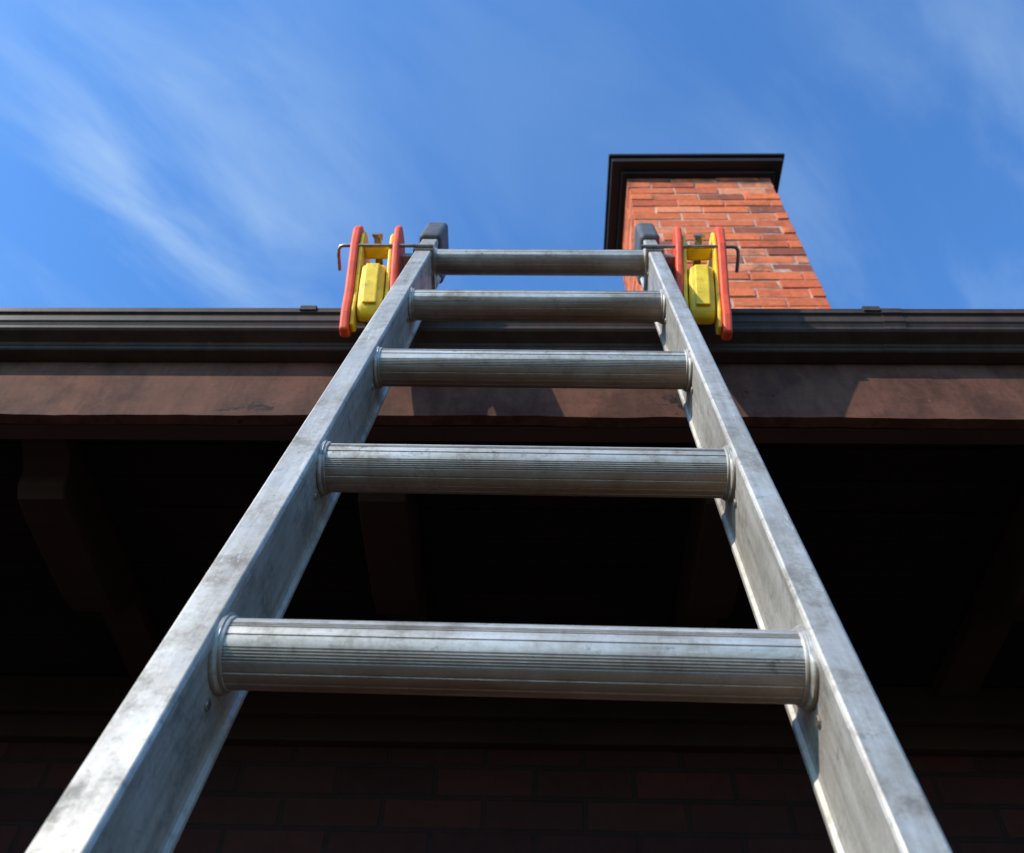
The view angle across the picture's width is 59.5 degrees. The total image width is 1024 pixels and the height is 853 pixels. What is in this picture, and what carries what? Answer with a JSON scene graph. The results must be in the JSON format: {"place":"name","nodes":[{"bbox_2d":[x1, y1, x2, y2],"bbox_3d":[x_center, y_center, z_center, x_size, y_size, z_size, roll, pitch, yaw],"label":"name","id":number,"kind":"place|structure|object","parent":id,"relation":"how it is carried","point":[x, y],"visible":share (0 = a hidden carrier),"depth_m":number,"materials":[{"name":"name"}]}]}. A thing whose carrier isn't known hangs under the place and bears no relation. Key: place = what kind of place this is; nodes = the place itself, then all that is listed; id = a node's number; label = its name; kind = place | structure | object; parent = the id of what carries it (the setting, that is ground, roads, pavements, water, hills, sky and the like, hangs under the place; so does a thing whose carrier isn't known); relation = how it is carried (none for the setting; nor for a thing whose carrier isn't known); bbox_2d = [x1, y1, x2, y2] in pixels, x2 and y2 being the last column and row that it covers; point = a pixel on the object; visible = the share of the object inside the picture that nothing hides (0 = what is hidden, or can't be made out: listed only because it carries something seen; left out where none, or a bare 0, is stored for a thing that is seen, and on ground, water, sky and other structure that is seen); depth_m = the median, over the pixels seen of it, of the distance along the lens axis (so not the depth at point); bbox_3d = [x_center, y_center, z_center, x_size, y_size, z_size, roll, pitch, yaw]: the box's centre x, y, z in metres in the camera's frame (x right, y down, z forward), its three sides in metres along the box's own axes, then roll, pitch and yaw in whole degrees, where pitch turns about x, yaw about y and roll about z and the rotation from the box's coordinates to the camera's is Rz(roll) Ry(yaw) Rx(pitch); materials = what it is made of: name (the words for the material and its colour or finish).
{"place":"outdoors","nodes":[
{"label":"outdoors","id":0,"kind":"place"},
{"bbox_2d":[25,222,952,852],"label":"ladder","id":1,"kind":"object","parent":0,"point":[231,640],"visible":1,"depth_m":0.64,"materials":[{"name":"metal"}]},
{"bbox_2d":[337,226,432,336],"bbox_3d":[-0.244,-0.269,1.685,0.186,0.317,0.172,1,-66,3],"label":"ladder stabilizer bracket","id":2,"kind":"object","parent":1,"relation":"attached to","point":[368,285],"visible":0.69,"depth_m":1.66,"materials":[{"name":"yellow plastic"}]},
{"bbox_2d":[641,226,739,339],"bbox_3d":[0.333,-0.262,1.659,0.186,0.317,0.172,1,-66,3],"label":"ladder stabilizer bracket","id":3,"kind":"object","parent":1,"relation":"attached to","point":[704,289],"visible":0.79,"depth_m":1.62,"materials":[{"name":"yellow plastic"}]},
{"bbox_2d":[0,439,1023,687],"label":"soffit boards","id":4,"kind":"object","parent":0,"point":[900,543],"visible":0.28,"depth_m":1.88,"materials":[{"name":"brown wood"}]},
{"bbox_2d":[0,741,1023,852],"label":"walls","id":5,"kind":"structure","parent":0,"point":[291,799],"depth_m":2.00,"materials":[{"name":"brick"}]},
{"bbox_3d":[-0.376,2.334,4.986,13.100,1.875,8.020,0,-51,2],"label":"roof","id":6,"kind":"object","parent":5,"relation":"on","visible":0},
{"bbox_2d":[0,361,1023,428],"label":"fascia board","id":7,"kind":"object","parent":6,"relation":"attached to","point":[921,396],"visible":0.54,"depth_m":1.60,"materials":[{"name":"paint"}]},
{"bbox_2d":[0,308,1023,363],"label":"gutter","id":8,"kind":"object","parent":6,"relation":"attached to","point":[964,336],"visible":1,"depth_m":1.68,"materials":[{"name":"paint"}]},
{"bbox_2d":[299,305,880,311],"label":"gutter hangers","id":9,"kind":"object","parent":8,"relation":"attached to","point":[864,308],"visible":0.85,"depth_m":1.68},
{"bbox_2d":[880,308,906,362],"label":"gutter joints","id":10,"kind":"object","parent":8,"relation":"attached to","point":[895,335],"visible":1,"depth_m":1.65,"materials":[{"name":"black metal"}]},
{"bbox_2d":[603,153,831,308],"bbox_3d":[0.975,-0.267,3.954,0.954,3.110,0.710,0,-51,2],"label":"chimney","id":11,"kind":"object","parent":6,"relation":"on","point":[735,196],"visible":0.17,"depth_m":4.60,"materials":[{"name":"brick"}]},
{"bbox_3d":[-0.446,0.406,2.055,13.000,0.013,1.205,0,-51,2],"label":"soffit","id":12,"kind":"object","parent":5,"relation":"on","visible":0},
{"bbox_2d":[0,423,1023,444],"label":"sub fascia","id":13,"kind":"structure","parent":12,"relation":"attached to","point":[660,434],"depth_m":1.59,"materials":[{"name":"paint"}]},
{"bbox_2d":[17,439,1023,697],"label":"rafter tails","id":14,"kind":"object","parent":12,"relation":"attached to","point":[67,517],"visible":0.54,"depth_m":1.79,"materials":[{"name":"brown wood"}]},
{"bbox_2d":[0,0,1023,308],"label":"sky","id":15,"kind":"structure","parent":0,"point":[154,153],"materials":[{"name":"blue"}]}
]}

